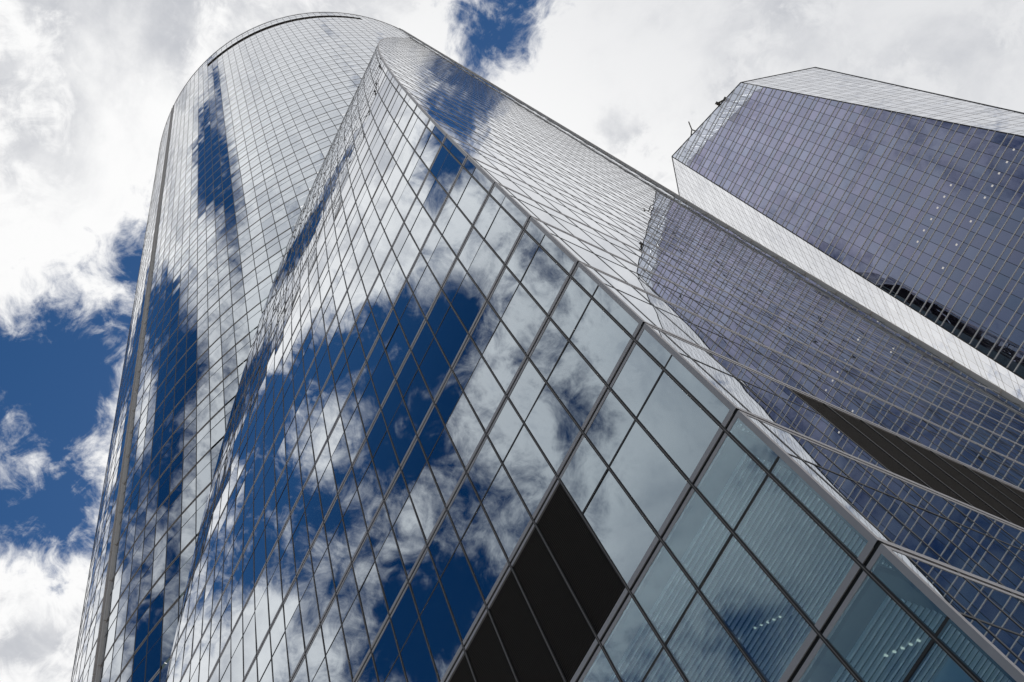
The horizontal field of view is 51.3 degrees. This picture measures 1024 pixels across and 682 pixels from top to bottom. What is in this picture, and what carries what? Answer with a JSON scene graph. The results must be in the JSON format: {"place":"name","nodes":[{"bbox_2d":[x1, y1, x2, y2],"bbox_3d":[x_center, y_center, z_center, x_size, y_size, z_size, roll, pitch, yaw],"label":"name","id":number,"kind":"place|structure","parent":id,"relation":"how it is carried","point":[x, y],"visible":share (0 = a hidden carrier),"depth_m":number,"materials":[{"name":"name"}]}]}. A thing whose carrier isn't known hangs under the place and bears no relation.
{"place":"outdoors","nodes":[
{"label":"outdoors","id":0,"kind":"place"},
{"bbox_2d":[0,0,1023,681],"label":"sky","id":1,"kind":"structure","parent":0,"point":[89,89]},
{"bbox_2d":[71,12,1023,681],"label":"office tower","id":2,"kind":"structure","parent":0,"point":[451,370],"depth_m":29.99,"materials":[{"name":"blue glass"}]},
{"bbox_2d":[286,605,303,677],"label":"window pane","id":3,"kind":"structure","parent":2,"relation":"in","point":[295,646],"depth_m":31.66,"materials":[{"name":"glass"}]},
{"bbox_2d":[300,577,318,647],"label":"window pane","id":4,"kind":"structure","parent":2,"relation":"in","point":[308,603],"depth_m":31.43,"materials":[{"name":"glass"}]},
{"bbox_2d":[314,549,334,617],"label":"window pane","id":5,"kind":"structure","parent":2,"relation":"in","point":[325,589],"depth_m":31.19,"materials":[{"name":"glass"}]},
{"bbox_2d":[326,628,351,681],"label":"window pane","id":6,"kind":"structure","parent":2,"relation":"in","point":[337,661],"depth_m":27.93,"materials":[{"name":"glass"}]},
{"bbox_2d":[329,521,349,587],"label":"window pane","id":7,"kind":"structure","parent":2,"relation":"in","point":[338,548],"depth_m":30.96,"materials":[{"name":"glass"}]},
{"bbox_2d":[343,491,365,557],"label":"window pane","id":8,"kind":"structure","parent":2,"relation":"in","point":[355,527],"depth_m":30.73,"materials":[{"name":"glass"}]},
{"bbox_2d":[343,595,369,677],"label":"window pane","id":9,"kind":"structure","parent":2,"relation":"in","point":[355,634],"depth_m":27.43,"materials":[{"name":"glass"}]},
{"bbox_2d":[358,462,382,527],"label":"window pane","id":10,"kind":"structure","parent":2,"relation":"in","point":[371,498],"depth_m":30.51,"materials":[{"name":"glass"}]},
{"bbox_2d":[359,563,387,643],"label":"window pane","id":11,"kind":"structure","parent":2,"relation":"in","point":[371,595],"depth_m":27.19,"materials":[{"name":"glass"}]},
{"bbox_2d":[372,352,393,404],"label":"window pane","id":12,"kind":"structure","parent":2,"relation":"in","point":[382,377],"depth_m":33.60,"materials":[{"name":"glass"}]},
{"bbox_2d":[373,432,398,495],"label":"window pane","id":13,"kind":"structure","parent":2,"relation":"in","point":[385,461],"depth_m":30.27,"materials":[{"name":"glass"}]},
{"bbox_2d":[373,621,398,681],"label":"window pane","id":14,"kind":"structure","parent":2,"relation":"in","point":[385,653],"depth_m":25.38,"materials":[{"name":"glass"}]},
{"bbox_2d":[376,530,405,610],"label":"window pane","id":15,"kind":"structure","parent":2,"relation":"in","point":[389,564],"depth_m":26.98,"materials":[{"name":"glass"}]},
{"bbox_2d":[386,324,408,375],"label":"window pane","id":16,"kind":"structure","parent":2,"relation":"in","point":[397,348],"depth_m":33.36,"materials":[{"name":"glass"}]},
{"bbox_2d":[388,400,415,463],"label":"window pane","id":17,"kind":"structure","parent":2,"relation":"in","point":[402,433],"depth_m":30.06,"materials":[{"name":"glass"}]},
{"bbox_2d":[391,586,417,650],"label":"window pane","id":18,"kind":"structure","parent":2,"relation":"in","point":[405,616],"depth_m":25.15,"materials":[{"name":"glass"}]},
{"bbox_2d":[393,498,424,574],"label":"window pane","id":19,"kind":"structure","parent":2,"relation":"in","point":[407,530],"depth_m":26.74,"materials":[{"name":"glass"}]},
{"bbox_2d":[400,295,423,345],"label":"window pane","id":20,"kind":"structure","parent":2,"relation":"in","point":[412,318],"depth_m":33.15,"materials":[{"name":"glass"}]},
{"bbox_2d":[402,440,425,491],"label":"window pane","id":21,"kind":"structure","parent":2,"relation":"in","point":[416,460],"depth_m":28.21,"materials":[{"name":"glass"}]},
{"bbox_2d":[404,370,432,430],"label":"window pane","id":22,"kind":"structure","parent":2,"relation":"in","point":[418,400],"depth_m":29.81,"materials":[{"name":"glass"}]},
{"bbox_2d":[401,620,437,681],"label":"window pane","id":23,"kind":"structure","parent":2,"relation":"in","point":[418,665],"depth_m":23.77,"materials":[{"name":"glass"}]},
{"bbox_2d":[410,550,437,613],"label":"window pane","id":24,"kind":"structure","parent":2,"relation":"in","point":[425,578],"depth_m":24.91,"materials":[{"name":"glass"}]},
{"bbox_2d":[410,463,443,539],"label":"window pane","id":25,"kind":"structure","parent":2,"relation":"in","point":[426,498],"depth_m":26.52,"materials":[{"name":"glass"}]},
{"bbox_2d":[414,266,439,315],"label":"window pane","id":26,"kind":"structure","parent":2,"relation":"in","point":[427,288],"depth_m":32.93,"materials":[{"name":"glass"}]},
{"bbox_2d":[419,406,443,458],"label":"window pane","id":27,"kind":"structure","parent":2,"relation":"in","point":[434,426],"depth_m":27.99,"materials":[{"name":"glass"}]},
{"bbox_2d":[420,338,449,398],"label":"window pane","id":28,"kind":"structure","parent":2,"relation":"in","point":[434,367],"depth_m":29.60,"materials":[{"name":"glass"}]},
{"bbox_2d":[420,583,460,680],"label":"window pane","id":29,"kind":"structure","parent":2,"relation":"in","point":[444,642],"depth_m":23.22,"materials":[{"name":"glass"}]},
{"bbox_2d":[428,237,454,284],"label":"window pane","id":30,"kind":"structure","parent":2,"relation":"in","point":[442,258],"depth_m":32.68,"materials":[{"name":"glass"}]},
{"bbox_2d":[429,514,458,576],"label":"window pane","id":31,"kind":"structure","parent":2,"relation":"in","point":[445,541],"depth_m":24.69,"materials":[{"name":"glass"}]},
{"bbox_2d":[428,428,463,502],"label":"window pane","id":32,"kind":"structure","parent":2,"relation":"in","point":[447,469],"depth_m":26.28,"materials":[{"name":"glass"}]},
{"bbox_2d":[436,373,461,423],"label":"window pane","id":33,"kind":"structure","parent":2,"relation":"in","point":[451,392],"depth_m":27.76,"materials":[{"name":"glass"}]},
{"bbox_2d":[435,306,466,364],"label":"window pane","id":34,"kind":"structure","parent":2,"relation":"in","point":[451,334],"depth_m":29.36,"materials":[{"name":"glass"}]},
{"bbox_2d":[443,207,470,254],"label":"window pane","id":35,"kind":"structure","parent":2,"relation":"in","point":[458,227],"depth_m":32.45,"materials":[{"name":"glass"}]},
{"bbox_2d":[441,544,483,639],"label":"window pane","id":36,"kind":"structure","parent":2,"relation":"in","point":[463,595],"depth_m":22.99,"materials":[{"name":"glass"}]},
{"bbox_2d":[449,477,479,538],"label":"window pane","id":37,"kind":"structure","parent":2,"relation":"in","point":[466,503],"depth_m":24.46,"materials":[{"name":"glass"}]},
{"bbox_2d":[446,394,483,466],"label":"window pane","id":38,"kind":"structure","parent":2,"relation":"in","point":[464,428],"depth_m":26.06,"materials":[{"name":"glass"}]},
{"bbox_2d":[454,339,480,388],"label":"window pane","id":39,"kind":"structure","parent":2,"relation":"in","point":[469,358],"depth_m":27.52,"materials":[{"name":"glass"}]},
{"bbox_2d":[452,274,484,331],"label":"window pane","id":40,"kind":"structure","parent":2,"relation":"in","point":[468,300],"depth_m":29.14,"materials":[{"name":"glass"}]},
{"bbox_2d":[458,177,486,222],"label":"window pane","id":41,"kind":"structure","parent":2,"relation":"in","point":[473,196],"depth_m":32.23,"materials":[{"name":"glass"}]},
{"bbox_2d":[461,505,506,599],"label":"window pane","id":42,"kind":"structure","parent":2,"relation":"in","point":[486,557],"depth_m":22.75,"materials":[{"name":"glass"}]},
{"bbox_2d":[464,358,503,429],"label":"window pane","id":43,"kind":"structure","parent":2,"relation":"in","point":[482,389],"depth_m":25.83,"materials":[{"name":"glass"}]},
{"bbox_2d":[468,439,500,499],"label":"window pane","id":44,"kind":"structure","parent":2,"relation":"in","point":[486,465],"depth_m":24.23,"materials":[{"name":"glass"}]},
{"bbox_2d":[468,241,502,296],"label":"window pane","id":45,"kind":"structure","parent":2,"relation":"in","point":[485,267],"depth_m":28.92,"materials":[{"name":"glass"}]},
{"bbox_2d":[471,304,499,352],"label":"window pane","id":46,"kind":"structure","parent":2,"relation":"in","point":[487,323],"depth_m":27.30,"materials":[{"name":"glass"}]},
{"bbox_2d":[485,207,520,261],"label":"window pane","id":47,"kind":"structure","parent":2,"relation":"in","point":[503,232],"depth_m":28.68,"materials":[{"name":"glass"}]},
{"bbox_2d":[483,321,524,391],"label":"window pane","id":48,"kind":"structure","parent":2,"relation":"in","point":[502,353],"depth_m":25.59,"materials":[{"name":"glass"}]},
{"bbox_2d":[489,269,518,316],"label":"window pane","id":49,"kind":"structure","parent":2,"relation":"in","point":[507,285],"depth_m":27.07,"materials":[{"name":"glass"}]},
{"bbox_2d":[489,400,522,460],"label":"window pane","id":50,"kind":"structure","parent":2,"relation":"in","point":[508,424],"depth_m":24.00,"materials":[{"name":"glass"}]},
{"bbox_2d":[482,466,530,557],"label":"window pane","id":51,"kind":"structure","parent":2,"relation":"in","point":[508,515],"depth_m":22.53,"materials":[{"name":"glass"}]},
{"bbox_2d":[507,232,537,279],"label":"window pane","id":52,"kind":"structure","parent":2,"relation":"in","point":[526,248],"depth_m":26.84,"materials":[{"name":"glass"}]},
{"bbox_2d":[502,285,545,352],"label":"window pane","id":53,"kind":"structure","parent":2,"relation":"in","point":[523,317],"depth_m":25.36,"materials":[{"name":"glass"}]},
{"bbox_2d":[509,361,544,420],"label":"window pane","id":54,"kind":"structure","parent":2,"relation":"in","point":[529,385],"depth_m":23.77,"materials":[{"name":"glass"}]},
{"bbox_2d":[504,426,554,514],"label":"window pane","id":55,"kind":"structure","parent":2,"relation":"in","point":[530,472],"depth_m":22.29,"materials":[{"name":"glass"}]},
{"bbox_2d":[521,247,566,312],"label":"window pane","id":56,"kind":"structure","parent":2,"relation":"in","point":[543,278],"depth_m":25.14,"materials":[{"name":"glass"}]},
{"bbox_2d":[530,321,566,379],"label":"window pane","id":57,"kind":"structure","parent":2,"relation":"in","point":[551,343],"depth_m":23.54,"materials":[{"name":"glass"}]},
{"bbox_2d":[525,385,578,471],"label":"window pane","id":58,"kind":"structure","parent":2,"relation":"in","point":[551,426],"depth_m":22.06,"materials":[{"name":"glass"}]},
{"bbox_2d":[551,279,589,337],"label":"window pane","id":59,"kind":"structure","parent":2,"relation":"in","point":[573,302],"depth_m":23.32,"materials":[{"name":"glass"}]},
{"bbox_2d":[548,343,603,426],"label":"window pane","id":60,"kind":"structure","parent":2,"relation":"in","point":[574,382],"depth_m":21.83,"materials":[{"name":"glass"}]},
{"bbox_2d":[561,437,606,510],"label":"window pane","id":61,"kind":"structure","parent":2,"relation":"in","point":[585,470],"depth_m":20.26,"materials":[{"name":"glass"}]},
{"bbox_2d":[570,300,629,381],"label":"window pane","id":62,"kind":"structure","parent":2,"relation":"in","point":[602,342],"depth_m":21.61,"materials":[{"name":"glass"}]},
{"bbox_2d":[586,392,633,464],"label":"window pane","id":63,"kind":"structure","parent":2,"relation":"in","point":[612,422],"depth_m":20.03,"materials":[{"name":"glass"}]},
{"bbox_2d":[593,287,638,334],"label":"window pane","id":64,"kind":"structure","parent":2,"relation":"in","point":[600,295],"depth_m":21.45,"materials":[{"name":"glass"}]},
{"bbox_2d":[584,470,655,583],"bbox_3d":[1.839,3.197,18.618,0.016,2.296,0.978,22,-76,-23],"label":"window pane","id":65,"kind":"structure","parent":2,"relation":"in","point":[617,523],"depth_m":18.53,"materials":[{"name":"glass"}]},
{"bbox_2d":[612,344,661,415],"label":"window pane","id":66,"kind":"structure","parent":2,"relation":"in","point":[639,374],"depth_m":19.80,"materials":[{"name":"glass"}]},
{"bbox_2d":[610,422,686,530],"bbox_3d":[2.315,2.292,18.390,0.005,2.296,0.978,22,-76,-23],"label":"window pane","id":67,"kind":"structure","parent":2,"relation":"in","point":[649,477],"depth_m":18.31,"materials":[{"name":"glass"}]},
{"bbox_2d":[618,290,695,343],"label":"window pane","id":68,"kind":"structure","parent":2,"relation":"in","point":[650,311],"depth_m":21.79,"materials":[{"name":"glass"}]},
{"bbox_2d":[638,372,718,477],"bbox_3d":[2.792,1.387,18.162,0.003,2.296,0.978,22,-76,-23],"label":"window pane","id":69,"kind":"structure","parent":2,"relation":"in","point":[678,424],"depth_m":18.08,"materials":[{"name":"glass"}]},
{"bbox_2d":[666,356,728,422],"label":"window pane","id":70,"kind":"structure","parent":2,"relation":"in","point":[691,383],"depth_m":17.94,"materials":[{"name":"glass"}]},
{"bbox_2d":[658,308,736,361],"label":"window pane","id":71,"kind":"structure","parent":2,"relation":"in","point":[698,336],"depth_m":22.20,"materials":[{"name":"glass"}]},
{"bbox_2d":[697,326,776,379],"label":"window pane","id":72,"kind":"structure","parent":2,"relation":"in","point":[728,346],"depth_m":22.61,"materials":[{"name":"glass"}]},
{"bbox_2d":[696,361,796,431],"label":"window pane","id":73,"kind":"structure","parent":2,"relation":"in","point":[735,387],"depth_m":18.25,"materials":[{"name":"glass"}]},
{"bbox_2d":[733,342,813,395],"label":"window pane","id":74,"kind":"structure","parent":2,"relation":"in","point":[762,360],"depth_m":23.02,"materials":[{"name":"glass"}]},
{"bbox_2d":[740,380,843,451],"bbox_3d":[4.866,1.287,18.729,0.988,2.296,0.001,22,-76,-23],"label":"window pane","id":75,"kind":"structure","parent":2,"relation":"in","point":[775,402],"depth_m":18.67,"materials":[{"name":"glass"}]},
{"bbox_2d":[761,421,848,477],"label":"window pane","id":76,"kind":"structure","parent":2,"relation":"in","point":[800,446],"depth_m":16.45,"materials":[{"name":"glass"}]},
{"bbox_2d":[782,398,886,469],"bbox_3d":[5.758,1.653,19.139,0.988,2.296,0.003,22,-76,-23],"label":"window pane","id":77,"kind":"structure","parent":2,"relation":"in","point":[817,420],"depth_m":19.09,"materials":[{"name":"glass"}]},
{"bbox_2d":[790,455,889,541],"bbox_3d":[4.418,2.108,14.536,0.266,2.296,0.001,22,-76,-23],"label":"window pane","id":78,"kind":"structure","parent":2,"relation":"in","point":[808,469],"depth_m":14.45,"materials":[{"name":"glass"}]},
{"bbox_2d":[812,443,897,497],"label":"window pane","id":79,"kind":"structure","parent":2,"relation":"in","point":[850,467],"depth_m":16.86,"materials":[{"name":"glass"}]},
{"bbox_2d":[806,462,946,563],"bbox_3d":[5.003,2.348,14.805,0.988,2.296,0.001,22,-76,-23],"label":"window pane","id":80,"kind":"structure","parent":2,"relation":"in","point":[872,510],"depth_m":14.71,"materials":[{"name":"glass"}]},
{"bbox_2d":[858,462,945,517],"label":"window pane","id":81,"kind":"structure","parent":2,"relation":"in","point":[897,486],"depth_m":17.27,"materials":[{"name":"glass"}]},
{"bbox_2d":[858,483,1000,584],"bbox_3d":[5.895,2.715,15.215,0.988,2.296,0.001,22,-76,-23],"label":"window pane","id":82,"kind":"structure","parent":2,"relation":"in","point":[947,550],"depth_m":15.13,"materials":[{"name":"glass"}]},
{"bbox_2d":[903,481,989,535],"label":"window pane","id":83,"kind":"structure","parent":2,"relation":"in","point":[938,502],"depth_m":17.68,"materials":[{"name":"glass"}]},
{"bbox_2d":[908,504,1023,593],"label":"window pane","id":84,"kind":"structure","parent":2,"relation":"in","point":[958,537],"depth_m":15.63,"materials":[{"name":"glass"}]},
{"bbox_2d":[910,557,1023,634],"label":"window pane","id":85,"kind":"structure","parent":2,"relation":"in","point":[977,604],"depth_m":12.92,"materials":[{"name":"glass"}]},
{"bbox_2d":[946,499,1023,549],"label":"window pane","id":86,"kind":"structure","parent":2,"relation":"in","point":[978,518],"depth_m":18.11,"materials":[{"name":"glass"}]},
{"bbox_2d":[955,523,1023,578],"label":"window pane","id":87,"kind":"structure","parent":2,"relation":"in","point":[993,546],"depth_m":16.51,"materials":[{"name":"glass"}]},
{"bbox_2d":[969,580,1023,627],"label":"window pane","id":88,"kind":"structure","parent":2,"relation":"in","point":[1011,605],"depth_m":13.59,"materials":[{"name":"glass"}]},
{"label":"ground","id":89,"kind":"structure","parent":0,"visible":0},
{"bbox_2d":[671,67,1023,401],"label":"faceted tower","id":90,"kind":"structure","parent":89,"relation":"on","point":[901,207],"depth_m":180.03,"materials":[{"name":"purple glass"}]},
{"bbox_2d":[959,288,975,303],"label":"window pane","id":91,"kind":"structure","parent":90,"relation":"in","point":[967,295],"depth_m":155.38,"materials":[{"name":"blue glass"}]},
{"bbox_2d":[962,320,979,335],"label":"window pane","id":92,"kind":"structure","parent":90,"relation":"in","point":[971,327],"depth_m":152.56,"materials":[{"name":"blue glass"}]},
{"bbox_2d":[966,276,983,291],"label":"window pane","id":93,"kind":"structure","parent":90,"relation":"in","point":[975,283],"depth_m":154.96,"materials":[{"name":"blue glass"}]},
{"bbox_2d":[970,308,986,324],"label":"window pane","id":94,"kind":"structure","parent":90,"relation":"in","point":[978,316],"depth_m":152.15,"materials":[{"name":"blue glass"}]},
{"bbox_2d":[973,265,990,280],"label":"window pane","id":95,"kind":"structure","parent":90,"relation":"in","point":[982,272],"depth_m":154.53,"materials":[{"name":"blue glass"}]},
{"bbox_2d":[977,297,994,312],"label":"window pane","id":96,"kind":"structure","parent":90,"relation":"in","point":[986,304],"depth_m":151.74,"materials":[{"name":"blue glass"}]},
{"bbox_2d":[981,253,997,268],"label":"window pane","id":97,"kind":"structure","parent":90,"relation":"in","point":[989,260],"depth_m":154.13,"materials":[{"name":"blue glass"}]},
{"bbox_2d":[981,330,998,346],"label":"window pane","id":98,"kind":"structure","parent":90,"relation":"in","point":[989,338],"depth_m":148.95,"materials":[{"name":"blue glass"}]},
{"bbox_2d":[985,285,1002,301],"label":"window pane","id":99,"kind":"structure","parent":90,"relation":"in","point":[993,292],"depth_m":151.33,"materials":[{"name":"blue glass"}]},
{"bbox_2d":[988,241,1005,256],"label":"window pane","id":100,"kind":"structure","parent":90,"relation":"in","point":[996,249],"depth_m":153.72,"materials":[{"name":"blue glass"}]},
{"bbox_2d":[989,318,1006,334],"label":"window pane","id":101,"kind":"structure","parent":90,"relation":"in","point":[997,326],"depth_m":148.52,"materials":[{"name":"blue glass"}]},
{"bbox_2d":[992,273,1009,289],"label":"window pane","id":102,"kind":"structure","parent":90,"relation":"in","point":[1000,281],"depth_m":150.93,"materials":[{"name":"blue glass"}]},
{"bbox_2d":[995,230,1012,244],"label":"window pane","id":103,"kind":"structure","parent":90,"relation":"in","point":[1004,237],"depth_m":153.32,"materials":[{"name":"blue glass"}]},
{"bbox_2d":[996,306,1013,322],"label":"window pane","id":104,"kind":"structure","parent":90,"relation":"in","point":[1005,314],"depth_m":148.12,"materials":[{"name":"blue glass"}]},
{"bbox_2d":[999,261,1017,277],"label":"window pane","id":105,"kind":"structure","parent":90,"relation":"in","point":[1008,269],"depth_m":150.49,"materials":[{"name":"blue glass"}]},
{"bbox_2d":[1000,340,1019,357],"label":"window pane","id":106,"kind":"structure","parent":90,"relation":"in","point":[1009,349],"depth_m":145.29,"materials":[{"name":"black glass"}]},
{"bbox_2d":[1003,218,1020,233],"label":"window pane","id":107,"kind":"structure","parent":90,"relation":"in","point":[1011,225],"depth_m":152.86,"materials":[{"name":"blue glass"}]},
{"bbox_2d":[1003,294,1021,310],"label":"window pane","id":108,"kind":"structure","parent":90,"relation":"in","point":[1012,302],"depth_m":147.72,"materials":[{"name":"blue glass"}]},
{"bbox_2d":[1007,250,1023,265],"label":"window pane","id":109,"kind":"structure","parent":90,"relation":"in","point":[1016,257],"depth_m":150.12,"materials":[{"name":"blue glass"}]},
{"bbox_2d":[1008,328,1023,345],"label":"window pane","id":110,"kind":"structure","parent":90,"relation":"in","point":[1017,336],"depth_m":144.97,"materials":[{"name":"blue glass"}]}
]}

